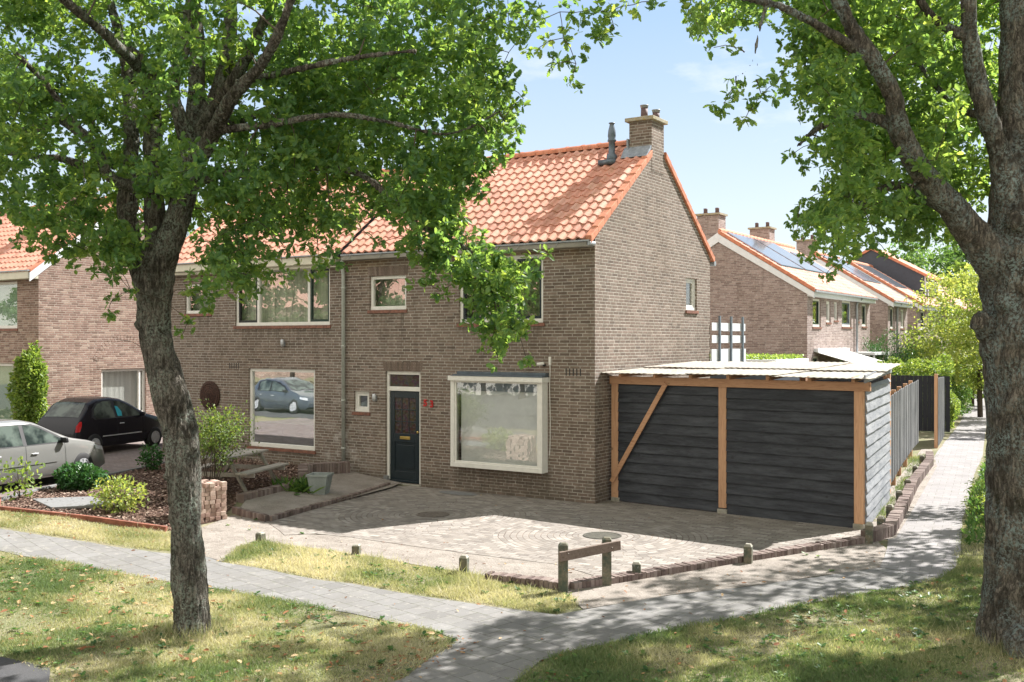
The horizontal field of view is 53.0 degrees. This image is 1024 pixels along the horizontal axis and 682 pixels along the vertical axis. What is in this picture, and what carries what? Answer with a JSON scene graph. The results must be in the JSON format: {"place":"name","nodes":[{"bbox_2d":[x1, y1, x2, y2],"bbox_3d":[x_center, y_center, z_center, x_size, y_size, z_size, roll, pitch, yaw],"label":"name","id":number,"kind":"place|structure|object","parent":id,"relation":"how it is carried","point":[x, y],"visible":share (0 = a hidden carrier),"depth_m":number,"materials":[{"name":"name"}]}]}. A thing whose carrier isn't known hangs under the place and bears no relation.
{"place":"outdoors","nodes":[
{"label":"outdoors","id":0,"kind":"place"},
{"bbox_2d":[0,657,49,681],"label":"road","id":1,"kind":"structure","parent":0,"point":[17,671],"depth_m":10.34,"materials":[{"name":"concrete"}]},
{"bbox_2d":[0,504,170,550],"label":"grass","id":2,"kind":"structure","parent":0,"point":[88,532],"depth_m":17.51,"materials":[{"name":"plant"}]},
{"bbox_2d":[0,551,456,681],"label":"grass","id":3,"kind":"structure","parent":0,"point":[265,603],"depth_m":11.58,"materials":[{"name":"plant"}]},
{"bbox_2d":[218,533,587,613],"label":"grass","id":4,"kind":"structure","parent":0,"point":[471,585],"depth_m":14.57,"materials":[{"name":"plant"}]},
{"bbox_2d":[0,0,999,277],"label":"sky","id":5,"kind":"structure","parent":0,"point":[655,63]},
{"bbox_2d":[0,401,1023,681],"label":"ground","id":6,"kind":"structure","parent":0,"point":[926,439],"depth_m":11.84,"materials":[{"name":"plant"}]},
{"bbox_2d":[0,188,156,419],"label":"brick house","id":7,"kind":"structure","parent":6,"relation":"on","point":[57,311],"depth_m":31.48,"materials":[{"name":"brown brick"}]},
{"bbox_2d":[0,363,12,419],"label":"window","id":8,"kind":"structure","parent":7,"relation":"in","point":[5,368],"depth_m":31.59,"materials":[{"name":"white paint"}]},
{"bbox_2d":[0,281,17,330],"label":"window","id":9,"kind":"structure","parent":7,"relation":"in","point":[8,290],"depth_m":31.44,"materials":[{"name":"white paint"}]},
{"bbox_2d":[5,340,49,423],"bbox_3d":[-13.981,1.539,29.744,1.326,3.130,1.103,0,0,33],"label":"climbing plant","id":10,"kind":"object","parent":7,"relation":"attached to","point":[30,369],"visible":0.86,"depth_m":29.52,"materials":[{"name":"green plant"}]},
{"bbox_2d":[101,368,144,411],"bbox_3d":[-12.490,1.620,32.822,0.212,1.760,1.950,0,0,33],"label":"window","id":11,"kind":"structure","parent":7,"relation":"in","point":[127,385],"depth_m":33.05,"materials":[{"name":"glass"}]},
{"bbox_2d":[0,437,164,500],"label":"alley","id":12,"kind":"structure","parent":6,"relation":"on","point":[120,457],"depth_m":26.19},
{"bbox_2d":[0,419,104,483],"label":"parked car","id":13,"kind":"object","parent":12,"relation":"on","point":[33,443],"visible":0.79,"depth_m":21.46,"materials":[{"name":"silver metal"}]},
{"bbox_2d":[37,396,161,446],"bbox_3d":[-11.566,2.311,29.039,1.883,1.538,3.727,0,0,20],"label":"parked car","id":14,"kind":"object","parent":12,"relation":"on","point":[105,421],"visible":0.76,"depth_m":28.05,"materials":[{"name":"black paint"}]},
{"bbox_2d":[0,513,164,543],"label":"fallen leaves","id":15,"kind":"object","parent":6,"relation":"on","point":[83,527],"visible":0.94,"depth_m":17.76,"materials":[{"name":"brown plant"}]},
{"bbox_2d":[1,461,164,500],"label":"kerb","id":16,"kind":"structure","parent":6,"relation":"on","point":[38,489],"depth_m":21.27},
{"bbox_2d":[0,497,167,531],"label":"garden edging","id":17,"kind":"object","parent":6,"relation":"on","point":[111,521],"visible":0.79,"depth_m":18.22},
{"bbox_2d":[1,455,297,530],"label":"bark mulch","id":18,"kind":"object","parent":6,"relation":"on","point":[62,493],"visible":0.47,"depth_m":20.86,"materials":[{"name":"wood"}]},
{"bbox_2d":[0,456,44,500],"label":"maple sapling","id":19,"kind":"object","parent":18,"relation":"on","point":[25,480],"visible":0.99,"depth_m":19.88,"materials":[{"name":"green plant"}]},
{"bbox_2d":[33,496,113,509],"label":"paving slab","id":20,"kind":"structure","parent":18,"relation":"on","point":[67,503],"depth_m":19.31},
{"bbox_2d":[52,460,109,490],"bbox_3d":[-8.919,2.810,21.233,1.157,0.682,1.105,0,0,33],"label":"dark shrub","id":21,"kind":"object","parent":18,"relation":"on","point":[80,476],"visible":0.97,"depth_m":21.00,"materials":[{"name":"green plant"}]},
{"bbox_2d":[87,474,149,512],"bbox_3d":[-7.327,2.846,19.110,1.089,0.750,1.014,0,0,-22],"label":"golden shrub","id":22,"kind":"object","parent":18,"relation":"on","point":[114,499],"visible":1,"depth_m":19.01,"materials":[{"name":"yellow plant"}]},
{"bbox_2d":[135,443,164,470],"bbox_3d":[-8.535,2.765,24.260,0.681,0.730,0.720,0,0,33],"label":"laurel seedling","id":23,"kind":"object","parent":18,"relation":"on","point":[146,458],"visible":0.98,"depth_m":24.20,"materials":[{"name":"green plant"}]},
{"bbox_2d":[201,479,226,521],"bbox_3d":[-5.791,2.965,19.053,0.794,0.694,0.659,0,0,-44],"label":"brick stack","id":24,"kind":"object","parent":18,"relation":"on","point":[213,499],"visible":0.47,"depth_m":18.93,"materials":[{"name":"brick"}]},
{"bbox_2d":[194,399,259,479],"bbox_3d":[-5.967,2.199,20.721,1.724,2.027,1.857,0,0,33],"label":"japanese maple","id":25,"kind":"object","parent":18,"relation":"on","point":[213,445],"visible":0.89,"depth_m":20.67,"materials":[{"name":"green plant"}]},
{"bbox_2d":[200,448,288,491],"bbox_3d":[-5.996,2.791,22.029,1.700,0.762,1.900,0,0,14],"label":"picnic table","id":26,"kind":"object","parent":18,"relation":"on","point":[252,471],"visible":0.52,"depth_m":21.94,"materials":[{"name":"brown wood"}]},
{"bbox_2d":[271,472,325,494],"bbox_3d":[-4.539,3.031,22.097,1.771,0.404,1.301,0,0,33],"label":"grass clump","id":27,"kind":"object","parent":18,"relation":"on","point":[300,484],"visible":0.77,"depth_m":21.88,"materials":[{"name":"green plant"}]},
{"bbox_2d":[134,613,247,647],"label":"grass","id":28,"kind":"structure","parent":6,"relation":"on","point":[193,636],"depth_m":11.59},
{"bbox_2d":[0,555,450,681],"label":"fallen leaves","id":29,"kind":"object","parent":6,"relation":"on","point":[206,649],"visible":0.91,"depth_m":11.68,"materials":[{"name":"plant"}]},
{"bbox_2d":[0,556,456,681],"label":"weeds","id":30,"kind":"object","parent":6,"relation":"on","point":[391,647],"visible":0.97,"depth_m":11.66,"materials":[{"name":"green plant"}]},
{"bbox_2d":[232,506,268,521],"bbox_3d":[-4.941,3.289,19.368,1.087,0.221,0.109,0,0,42],"label":"garden edging","id":31,"kind":"object","parent":6,"relation":"on","point":[246,513],"visible":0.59,"depth_m":19.32,"materials":[{"name":"brick"}]},
{"bbox_2d":[236,482,293,502],"bbox_3d":[-5.035,3.195,21.579,0.220,0.306,2.122,0,0,24],"label":"garden edging","id":32,"kind":"object","parent":6,"relation":"on","point":[242,497],"visible":0.52,"depth_m":21.08,"materials":[{"name":"brick"}]},
{"bbox_2d":[0,0,554,638],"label":"oak tree","id":33,"kind":"object","parent":6,"relation":"on","point":[308,136],"visible":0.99,"depth_m":11.07,"materials":[{"name":"green plant"}]},
{"bbox_2d":[163,169,409,463],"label":"brick house","id":34,"kind":"structure","parent":6,"relation":"on","point":[292,391],"depth_m":26.36,"materials":[{"name":"brown brick"}]},
{"bbox_2d":[184,284,211,316],"bbox_3d":[-8.353,-1.140,27.805,1.350,1.100,0.455,0,0,33],"label":"window","id":35,"kind":"structure","parent":34,"relation":"in","point":[196,307],"depth_m":28.00,"materials":[{"name":"white paint"}]},
{"bbox_2d":[200,381,219,409],"bbox_3d":[-8.055,1.450,27.339,0.770,0.770,0.064,0,0,33],"label":"wall plaque","id":36,"kind":"object","parent":34,"relation":"attached to","point":[209,390],"depth_m":27.30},
{"bbox_2d":[246,368,315,453],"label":"window","id":37,"kind":"structure","parent":34,"relation":"in","point":[278,436],"depth_m":27.24,"materials":[{"name":"glass"}]},
{"bbox_2d":[233,268,330,328],"bbox_3d":[-5.770,-1.120,26.037,3.650,1.760,0.325,0,0,33],"label":"window","id":38,"kind":"structure","parent":34,"relation":"in","point":[304,303],"depth_m":26.10,"materials":[{"name":"glass"}]},
{"bbox_2d":[241,471,400,514],"bbox_3d":[-4.367,3.192,21.894,2.067,0.205,5.226,0,0,25],"label":"side sand patch","id":39,"kind":"object","parent":6,"relation":"on","point":[342,484],"visible":0.63,"depth_m":21.52,"materials":[{"name":"sand"}]},
{"bbox_2d":[306,472,333,494],"bbox_3d":[-4.090,3.053,21.870,0.470,0.455,0.470,0,0,8],"label":"planter","id":40,"kind":"object","parent":39,"relation":"on","point":[317,480],"visible":0.98,"depth_m":21.70,"materials":[{"name":"concrete"}]},
{"bbox_2d":[298,461,349,477],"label":"brick wall","id":41,"kind":"structure","parent":6,"relation":"on","point":[335,467],"depth_m":23.90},
{"bbox_2d":[269,482,390,520],"bbox_3d":[-3.632,3.306,21.192,0.148,0.188,4.611,0,0,22],"label":"garden edging","id":42,"kind":"object","parent":6,"relation":"on","point":[292,512],"visible":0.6,"depth_m":20.59,"materials":[{"name":"brick"}]},
{"bbox_2d":[0,529,936,681],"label":"footpath","id":43,"kind":"structure","parent":6,"relation":"on","point":[491,657],"depth_m":12.92,"materials":[{"name":"concrete"}]},
{"bbox_2d":[363,635,478,681],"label":"fallen leaves","id":44,"kind":"object","parent":43,"relation":"on","point":[434,643],"visible":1,"depth_m":10.73,"materials":[{"name":"brown plant"}]},
{"bbox_2d":[340,104,745,503],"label":"brick house","id":45,"kind":"structure","parent":6,"relation":"on","point":[624,282],"depth_m":22.97,"materials":[{"name":"brown brick"}]},
{"bbox_2d":[352,391,369,415],"bbox_3d":[-3.383,1.445,24.762,0.820,0.830,0.805,0,0,33],"label":"window","id":46,"kind":"structure","parent":45,"relation":"in","point":[361,397],"depth_m":24.57,"materials":[{"name":"white paint"}]},
{"bbox_2d":[367,275,406,312],"bbox_3d":[-2.805,-1.130,24.175,1.410,1.100,0.455,0,0,33],"label":"window","id":47,"kind":"structure","parent":45,"relation":"in","point":[388,293],"depth_m":24.35,"materials":[{"name":"glass"}]},
{"bbox_2d":[389,391,418,483],"bbox_3d":[-2.478,2.225,23.844,0.890,2.120,0.090,0,0,33],"label":"front door","id":48,"kind":"structure","parent":45,"relation":"in","point":[404,405],"depth_m":23.86,"materials":[{"name":"blue paint"}]},
{"bbox_2d":[448,371,548,473],"bbox_3d":[-0.324,1.720,22.142,2.450,2.100,0.300,0,0,33],"label":"bay window","id":49,"kind":"structure","parent":45,"relation":"in","point":[504,415],"depth_m":22.12,"materials":[{"name":"glass"}]},
{"bbox_2d":[457,254,544,326],"bbox_3d":[-0.061,-1.115,22.588,2.540,1.790,0.805,0,0,33],"label":"window","id":50,"kind":"structure","parent":45,"relation":"in","point":[536,309],"depth_m":22.66,"materials":[{"name":"white paint"}]},
{"bbox_2d":[685,278,698,313],"bbox_3d":[4.088,-1.140,25.326,0.805,1.120,1.000,0,0,33],"label":"window","id":51,"kind":"structure","parent":45,"relation":"in","point":[690,283],"depth_m":25.37,"materials":[{"name":"white paint"}]},
{"bbox_2d":[202,515,886,608],"bbox_3d":[-0.076,3.322,15.749,11.708,0.036,5.452,0,0,11],"label":"sand strip","id":52,"kind":"object","parent":6,"relation":"on","point":[217,535],"visible":0.84,"depth_m":15.41,"materials":[{"name":"sand"}]},
{"bbox_2d":[255,532,265,541],"bbox_3d":[-4.186,3.280,17.084,0.120,0.200,0.120,1,2,29],"label":"stub post","id":53,"kind":"object","parent":52,"relation":"on","point":[262,535],"visible":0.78,"depth_m":17.05,"materials":[{"name":"concrete"}]},
{"bbox_2d":[352,544,360,554],"bbox_3d":[-2.435,3.280,16.067,0.120,0.200,0.120,-1,-2,8],"label":"stub post","id":54,"kind":"object","parent":52,"relation":"on","point":[356,548],"visible":0.78,"depth_m":16.01,"materials":[{"name":"concrete"}]},
{"bbox_2d":[225,541,576,611],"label":"weeds","id":55,"kind":"object","parent":52,"relation":"on","point":[437,567],"visible":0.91,"depth_m":14.44,"materials":[{"name":"green plant"}]},
{"bbox_2d":[459,554,468,572],"bbox_3d":[-0.691,3.239,14.780,0.120,0.317,0.120,1,1,14],"label":"stub post","id":56,"kind":"object","parent":52,"relation":"on","point":[464,560],"visible":0.8,"depth_m":14.73,"materials":[{"name":"concrete"}]},
{"bbox_2d":[205,525,881,608],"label":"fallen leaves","id":57,"kind":"object","parent":52,"relation":"on","point":[573,568],"visible":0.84,"depth_m":14.86,"materials":[{"name":"brown plant"}]},
{"bbox_2d":[743,543,752,563],"bbox_3d":[3.558,3.226,15.461,0.120,0.353,0.120,1,1,23],"label":"stub post","id":58,"kind":"object","parent":52,"relation":"on","point":[748,553],"visible":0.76,"depth_m":15.41,"materials":[{"name":"concrete"}]},
{"bbox_2d":[558,537,620,592],"bbox_3d":[1.015,3.045,13.879,1.028,0.710,0.220,0,0,-33],"label":"rail barrier","id":59,"kind":"object","parent":6,"relation":"on","point":[606,547],"visible":0.88,"depth_m":13.78,"materials":[{"name":"wood"}]},
{"bbox_2d":[485,535,864,589],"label":"brick kerb","id":60,"kind":"structure","parent":6,"relation":"on","point":[595,581],"depth_m":14.80,"materials":[{"name":"brick"}]},
{"bbox_2d":[632,561,640,572],"bbox_3d":[1.757,3.251,14.469,0.120,0.282,0.120,-1,-2,10],"label":"stub post","id":61,"kind":"object","parent":60,"relation":"on","point":[636,566],"visible":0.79,"depth_m":14.41,"materials":[{"name":"concrete"}]},
{"bbox_2d":[710,353,808,380],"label":"hedge","id":62,"kind":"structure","parent":6,"relation":"on","point":[763,357],"depth_m":31.75,"materials":[{"name":"green plant"}]},
{"bbox_2d":[531,560,1009,681],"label":"weeds","id":63,"kind":"object","parent":6,"relation":"on","point":[921,635],"visible":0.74,"depth_m":11.43,"materials":[{"name":"green plant"}]},
{"bbox_2d":[520,0,1023,658],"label":"oak tree","id":64,"kind":"object","parent":6,"relation":"on","point":[876,128],"visible":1,"depth_m":11.09,"materials":[{"name":"green plant"}]},
{"bbox_2d":[542,565,1020,681],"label":"fallen leaves","id":65,"kind":"object","parent":6,"relation":"on","point":[852,634],"visible":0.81,"depth_m":11.40,"materials":[{"name":"brown plant"}]},
{"bbox_2d":[695,208,877,380],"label":"terraced house","id":66,"kind":"structure","parent":6,"relation":"on","point":[779,297],"depth_m":40.63,"materials":[{"name":"brown brick"}]},
{"bbox_2d":[812,299,821,328],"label":"window","id":67,"kind":"structure","parent":66,"relation":"in","point":[815,325],"depth_m":40.43,"materials":[{"name":"white paint"}]},
{"bbox_2d":[826,301,831,323],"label":"window","id":68,"kind":"structure","parent":66,"relation":"in","point":[827,302],"depth_m":41.57,"materials":[{"name":"white paint"}]},
{"bbox_2d":[826,302,838,321],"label":"window","id":69,"kind":"structure","parent":66,"relation":"in","point":[835,303],"depth_m":42.50,"materials":[{"name":"white paint"}]},
{"bbox_2d":[842,301,851,328],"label":"window","id":70,"kind":"structure","parent":66,"relation":"in","point":[844,325],"depth_m":44.15,"materials":[{"name":"white paint"}]},
{"bbox_2d":[814,348,880,362],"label":"awning","id":71,"kind":"object","parent":66,"relation":"attached to","point":[845,354],"visible":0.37,"depth_m":40.93,"materials":[{"name":"white fabric"}]},
{"bbox_2d":[862,304,867,327],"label":"window","id":72,"kind":"structure","parent":66,"relation":"in","point":[863,305],"depth_m":46.28,"materials":[{"name":"white paint"}]},
{"bbox_2d":[795,235,912,372],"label":"terraced house","id":73,"kind":"structure","parent":6,"relation":"on","point":[888,309],"depth_m":50.67,"materials":[{"name":"brown brick"}]},
{"bbox_2d":[890,307,894,329],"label":"window","id":74,"kind":"structure","parent":73,"relation":"in","point":[891,309],"depth_m":50.62,"materials":[{"name":"white paint"}]},
{"bbox_2d":[865,521,872,543],"bbox_3d":[5.907,3.202,16.975,0.120,0.423,0.120,1,1,23],"label":"stub post","id":75,"kind":"object","parent":6,"relation":"on","point":[868,532],"visible":0.78,"depth_m":16.92,"materials":[{"name":"concrete"}]},
{"bbox_2d":[853,352,888,361],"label":"porch canopy","id":76,"kind":"object","parent":6,"relation":"on","point":[871,353],"visible":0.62,"depth_m":43.85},
{"bbox_2d":[877,516,885,524],"bbox_3d":[6.433,3.226,17.885,0.120,0.353,0.120,-1,-2,35],"label":"stub post","id":77,"kind":"object","parent":6,"relation":"on","point":[881,519],"visible":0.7,"depth_m":17.84,"materials":[{"name":"concrete"}]},
{"bbox_2d":[861,326,921,374],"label":"conifer bush","id":78,"kind":"object","parent":6,"relation":"on","point":[880,357],"visible":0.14,"depth_m":45.17,"materials":[{"name":"green plant"}]},
{"bbox_2d":[836,375,949,431],"bbox_3d":[14.120,2.282,38.161,4.011,2.036,0.074,0,0,29],"label":"fence panel","id":79,"kind":"object","parent":6,"relation":"on","point":[926,403],"visible":0.34,"depth_m":37.57,"materials":[{"name":"wood"}]},
{"bbox_2d":[861,451,933,541],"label":"brick kerb","id":80,"kind":"structure","parent":6,"relation":"on","point":[889,527],"depth_m":19.92,"materials":[{"name":"brick"}]},
{"bbox_2d":[886,504,893,517],"bbox_3d":[7.059,3.226,19.160,0.120,0.353,0.120,-1,-2,38],"label":"stub post","id":81,"kind":"object","parent":80,"relation":"on","point":[889,507],"visible":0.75,"depth_m":19.13,"materials":[{"name":"concrete"}]},
{"bbox_2d":[847,249,951,356],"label":"terraced house","id":82,"kind":"structure","parent":6,"relation":"on","point":[900,276],"depth_m":59.51,"materials":[{"name":"brown brick"}]},
{"bbox_2d":[897,385,907,475],"bbox_3d":[10.070,2.250,26.384,0.128,2.240,2.033,0,0,27],"label":"fence panel","id":83,"kind":"object","parent":6,"relation":"on","point":[904,422],"visible":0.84,"depth_m":26.21,"materials":[{"name":"grey wood"}]},
{"bbox_2d":[872,449,936,539],"bbox_3d":[9.490,3.336,24.353,0.711,0.001,16.077,0,0,26],"label":"sand bed beside fence","id":84,"kind":"object","parent":6,"relation":"on","point":[921,487],"visible":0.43,"depth_m":23.22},
{"bbox_2d":[891,392,896,482],"bbox_3d":[8.472,2.250,22.858,0.126,2.240,1.886,0,0,26],"label":"fence panel","id":85,"kind":"object","parent":84,"relation":"on","point":[893,434],"visible":0.38,"depth_m":22.53,"materials":[{"name":"grey wood"}]},
{"bbox_2d":[891,388,901,485],"bbox_3d":[9.249,2.250,24.591,0.128,2.240,1.936,0,0,26],"label":"fence panel","id":86,"kind":"object","parent":84,"relation":"on","point":[899,428],"visible":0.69,"depth_m":24.46,"materials":[{"name":"grey wood"}]},
{"bbox_2d":[874,453,938,521],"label":"grass","id":87,"kind":"structure","parent":84,"relation":"on","point":[915,460],"depth_m":24.28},
{"bbox_2d":[903,382,912,466],"bbox_3d":[10.941,2.250,28.264,0.127,2.240,2.135,0,0,26],"label":"fence panel","id":88,"kind":"object","parent":6,"relation":"on","point":[910,417],"visible":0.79,"depth_m":28.12,"materials":[{"name":"grey wood"}]},
{"bbox_2d":[908,380,918,458],"bbox_3d":[11.825,2.250,30.136,0.128,2.240,2.029,0,0,28],"label":"fence panel","id":89,"kind":"object","parent":6,"relation":"on","point":[915,412],"visible":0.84,"depth_m":29.99,"materials":[{"name":"grey wood"}]},
{"bbox_2d":[883,237,944,272],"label":"deciduous tree","id":90,"kind":"object","parent":6,"relation":"on","point":[917,259],"visible":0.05,"depth_m":122.37,"materials":[{"name":"green plant"}]},
{"bbox_2d":[873,351,957,428],"bbox_3d":[15.512,1.913,39.378,3.126,3.054,2.276,0,0,33],"label":"flower hedge","id":91,"kind":"object","parent":6,"relation":"on","point":[931,365],"visible":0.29,"depth_m":38.93,"materials":[{"name":"green plant"}]},
{"bbox_2d":[901,328,947,373],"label":"cypress bush","id":92,"kind":"object","parent":6,"relation":"on","point":[922,350],"visible":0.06,"depth_m":51.82,"materials":[{"name":"green plant"}]},
{"bbox_2d":[934,374,943,447],"bbox_3d":[14.022,2.200,33.599,0.129,2.340,3.442,0,0,27],"label":"fence panel","id":93,"kind":"object","parent":6,"relation":"on","point":[938,409],"visible":1,"depth_m":32.08,"materials":[{"name":"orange wood"}]},
{"bbox_2d":[895,263,983,416],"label":"robinia tree","id":94,"kind":"object","parent":6,"relation":"on","point":[961,332],"visible":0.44,"depth_m":45.08,"materials":[{"name":"green plant"}]},
{"bbox_2d":[911,372,972,415],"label":"garden hedge","id":95,"kind":"object","parent":6,"relation":"on","point":[959,393],"visible":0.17,"depth_m":46.43,"materials":[{"name":"green plant"}]},
{"bbox_2d":[923,236,969,292],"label":"deciduous tree","id":96,"kind":"object","parent":6,"relation":"on","point":[946,258],"visible":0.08,"depth_m":103.57,"materials":[{"name":"green plant"}]},
{"bbox_2d":[921,283,983,405],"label":"robinia tree","id":97,"kind":"object","parent":6,"relation":"on","point":[945,323],"visible":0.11,"depth_m":52.68,"materials":[{"name":"green plant"}]},
{"bbox_2d":[950,390,960,424],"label":"clipped ball","id":98,"kind":"object","parent":6,"relation":"on","point":[955,401],"visible":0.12,"depth_m":40.07,"materials":[{"name":"green plant"}]},
{"bbox_2d":[937,259,977,304],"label":"deciduous tree","id":99,"kind":"object","parent":6,"relation":"on","point":[961,265],"depth_m":78.07,"materials":[{"name":"green plant"}]},
{"bbox_2d":[936,283,978,371],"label":"terraced house","id":100,"kind":"structure","parent":6,"relation":"on","point":[957,300],"depth_m":68.97,"materials":[{"name":"brown brick"}]},
{"bbox_2d":[951,365,976,406],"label":"garden bush","id":101,"kind":"object","parent":6,"relation":"on","point":[973,397],"visible":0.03,"depth_m":50.76,"materials":[{"name":"green plant"}]},
{"bbox_2d":[960,456,985,547],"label":"verge herbs","id":102,"kind":"object","parent":6,"relation":"on","point":[972,522],"visible":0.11,"depth_m":18.53,"materials":[{"name":"green plant"}]},
{"bbox_2d":[960,477,985,524],"bbox_3d":[9.799,2.983,19.904,1.956,0.932,4.741,0,0,33],"label":"spreading shrub","id":103,"kind":"object","parent":6,"relation":"on","point":[980,498],"visible":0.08,"depth_m":19.70,"materials":[{"name":"green plant"}]},
{"bbox_2d":[942,618,1023,667],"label":"grass","id":104,"kind":"structure","parent":6,"relation":"on","point":[977,638],"depth_m":11.16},
{"bbox_2d":[268,486,862,575],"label":"driveway","id":105,"kind":"structure","parent":0,"point":[505,526],"depth_m":18.35,"materials":[{"name":"brick"}]},
{"bbox_2d":[416,511,448,516],"bbox_3d":[-1.519,3.327,19.721,0.640,0.006,0.640,0,0,33],"label":"manhole cover","id":106,"kind":"object","parent":105,"relation":"on","point":[432,514],"visible":1,"depth_m":19.70,"materials":[{"name":"metal"}]},
{"bbox_2d":[439,491,476,494],"bbox_3d":[-1.179,3.327,22.451,1.000,0.006,0.400,0,0,33],"label":"manhole cover","id":107,"kind":"object","parent":105,"relation":"on","point":[456,493],"visible":1,"depth_m":22.41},
{"bbox_2d":[583,532,621,538],"bbox_3d":[1.545,3.327,17.573,0.660,0.006,0.660,0,0,33],"label":"manhole cover","id":108,"kind":"object","parent":105,"relation":"on","point":[600,535],"visible":0.95,"depth_m":17.57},
{"bbox_2d":[601,361,899,528],"bbox_3d":[5.154,1.901,21.235,5.548,2.903,4.610,0,0,33],"label":"carport","id":109,"kind":"object","parent":105,"relation":"on","point":[806,448],"visible":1,"depth_m":19.70,"materials":[{"name":"black wood"}]},
{"bbox_2d":[505,555,1023,681],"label":"grass","id":110,"kind":"structure","parent":0,"point":[873,662],"depth_m":11.09,"materials":[{"name":"plant"}]},
{"bbox_2d":[880,392,985,577],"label":"side path","id":111,"kind":"structure","parent":0,"point":[923,542],"depth_m":20.10,"materials":[{"name":"concrete"}]},
{"bbox_2d":[949,442,986,567],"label":"grass","id":112,"kind":"structure","parent":0,"point":[969,558],"depth_m":16.30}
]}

